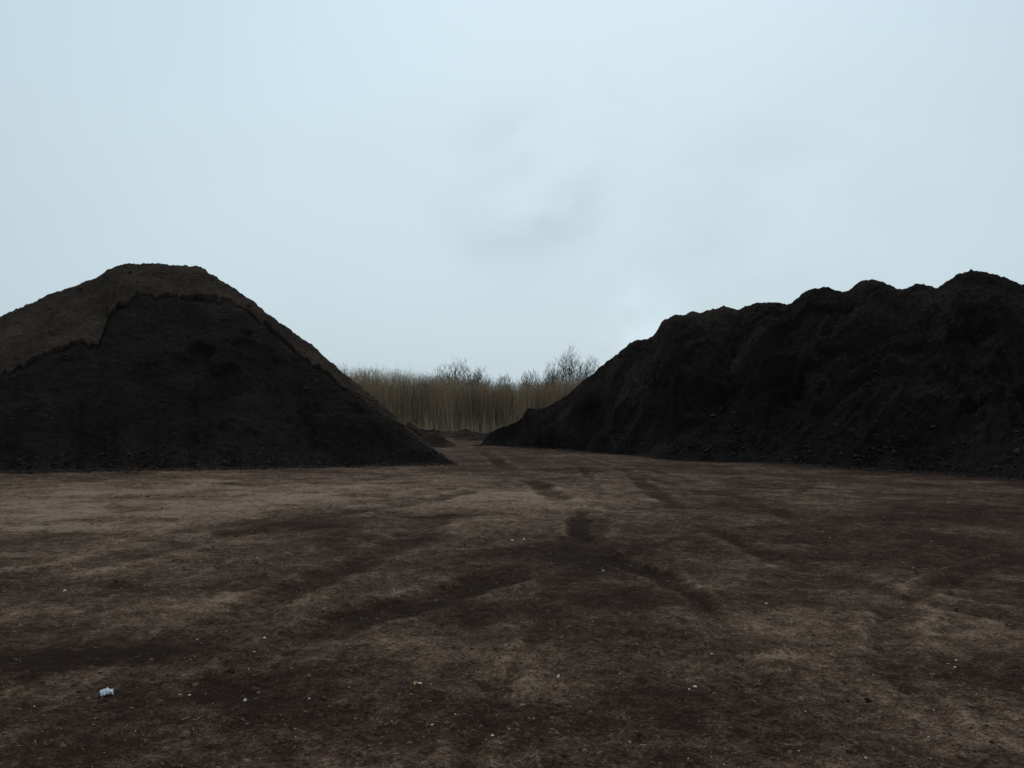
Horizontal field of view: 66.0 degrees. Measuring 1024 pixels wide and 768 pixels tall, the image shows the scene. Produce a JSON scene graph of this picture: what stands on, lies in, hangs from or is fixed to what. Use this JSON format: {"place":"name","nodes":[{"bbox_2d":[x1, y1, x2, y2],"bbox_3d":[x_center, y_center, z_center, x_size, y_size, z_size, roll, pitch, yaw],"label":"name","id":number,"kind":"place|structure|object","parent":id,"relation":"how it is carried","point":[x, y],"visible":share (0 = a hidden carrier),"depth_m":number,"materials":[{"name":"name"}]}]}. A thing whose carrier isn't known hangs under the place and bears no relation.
{"place":"outdoors","nodes":[
{"label":"outdoors","id":0,"kind":"place"},
{"bbox_2d":[0,438,1023,767],"bbox_3d":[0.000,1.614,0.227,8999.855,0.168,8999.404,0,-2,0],"label":"ground","id":1,"kind":"structure","parent":0,"point":[168,600],"depth_m":6.45,"materials":[{"name":"soil"}]},
{"bbox_2d":[100,687,113,696],"bbox_3d":[-2.329,1.763,4.529,0.072,0.050,0.067,1,-3,-26],"label":"crumpled paper","id":2,"kind":"object","parent":1,"relation":"on","point":[107,690],"visible":1,"depth_m":4.52,"materials":[{"name":"white paper"}]},
{"bbox_2d":[0,263,452,470],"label":"compost pile","id":3,"kind":"object","parent":1,"relation":"on","point":[185,322],"visible":0.94,"depth_m":28.60,"materials":[{"name":"black soil"}]},
{"bbox_2d":[406,422,455,446],"bbox_3d":[-5.600,2.933,45.416,6.760,1.493,5.720,0,-2,0],"label":"soil mound","id":4,"kind":"object","parent":1,"relation":"on","point":[432,439],"visible":0.25,"depth_m":44.77,"materials":[{"name":"brown soil"}]},
{"bbox_2d":[432,366,448,382],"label":"bare tree","id":5,"kind":"object","parent":1,"relation":"on","point":[439,374],"visible":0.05,"depth_m":106.14,"materials":[{"name":"brown plant"}]},
{"bbox_2d":[419,429,493,437],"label":"earth bank","id":6,"kind":"structure","parent":1,"relation":"on","point":[457,434],"depth_m":64.85,"materials":[{"name":"soil"}]},
{"bbox_2d":[440,357,472,391],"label":"bare tree","id":7,"kind":"object","parent":1,"relation":"on","point":[458,374],"visible":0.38,"depth_m":103.95,"materials":[{"name":"brown plant"}]},
{"bbox_2d":[329,356,594,432],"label":"reed bed","id":8,"kind":"object","parent":1,"relation":"on","point":[440,407],"visible":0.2,"depth_m":75.93,"materials":[{"name":"beige plant"}]},
{"bbox_2d":[452,435,487,440],"bbox_3d":[-2.200,3.975,57.883,6.240,0.486,4.160,0,-2,0],"label":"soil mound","id":9,"kind":"object","parent":1,"relation":"on","point":[475,438],"visible":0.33,"depth_m":57.09,"materials":[{"name":"brown soil"}]},
{"bbox_2d":[360,371,584,405],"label":"distant scrub","id":10,"kind":"object","parent":1,"relation":"on","point":[489,380],"visible":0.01,"depth_m":99.70,"materials":[{"name":"brown plant"}]},
{"bbox_2d":[466,366,492,393],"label":"bare tree","id":11,"kind":"object","parent":1,"relation":"on","point":[477,376],"visible":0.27,"depth_m":104.00,"materials":[{"name":"brown plant"}]},
{"bbox_2d":[497,374,512,387],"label":"bare tree","id":12,"kind":"object","parent":1,"relation":"on","point":[509,378],"visible":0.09,"depth_m":107.75,"materials":[{"name":"brown plant"}]},
{"bbox_2d":[63,538,956,758],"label":"stones","id":13,"kind":"object","parent":1,"relation":"on","point":[492,735],"visible":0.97,"depth_m":4.86,"materials":[{"name":"grey stone"}]},
{"bbox_2d":[0,503,1021,767],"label":"wood chips","id":14,"kind":"object","parent":1,"relation":"on","point":[478,675],"visible":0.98,"depth_m":4.65,"materials":[{"name":"brown wood"}]},
{"bbox_2d":[0,266,1023,480],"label":"soil clods","id":15,"kind":"object","parent":1,"relation":"on","point":[1016,451],"visible":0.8,"depth_m":26.05,"materials":[{"name":"black soil"}]},
{"bbox_2d":[0,455,1023,767],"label":"yard soil crumbs","id":16,"kind":"object","parent":1,"relation":"on","point":[984,747],"visible":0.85,"depth_m":4.59,"materials":[{"name":"brown soil"}]},
{"bbox_2d":[2,474,1023,767],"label":"pebbles","id":17,"kind":"object","parent":1,"relation":"on","point":[430,684],"visible":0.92,"depth_m":5.01,"materials":[{"name":"grey stone"}]},
{"bbox_2d":[516,367,539,391],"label":"bare tree","id":18,"kind":"object","parent":1,"relation":"on","point":[531,379],"visible":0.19,"depth_m":106.07,"materials":[{"name":"brown plant"}]},
{"bbox_2d":[543,361,560,398],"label":"bare tree","id":19,"kind":"object","parent":1,"relation":"on","point":[549,375],"visible":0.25,"depth_m":103.60,"materials":[{"name":"brown plant"}]},
{"bbox_2d":[554,343,589,383],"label":"bare tree","id":20,"kind":"object","parent":1,"relation":"on","point":[570,372],"visible":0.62,"depth_m":102.43,"materials":[{"name":"brown plant"}]},
{"bbox_2d":[577,355,598,383],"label":"bare tree","id":21,"kind":"object","parent":1,"relation":"on","point":[590,372],"visible":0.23,"depth_m":105.02,"materials":[{"name":"brown plant"}]},
{"bbox_2d":[481,271,1023,479],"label":"compost pile","id":22,"kind":"object","parent":1,"relation":"on","point":[971,322],"visible":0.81,"depth_m":31.35,"materials":[{"name":"black soil"}]},
{"bbox_2d":[0,0,1023,405],"label":"sky","id":23,"kind":"structure","parent":0,"point":[500,186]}
]}

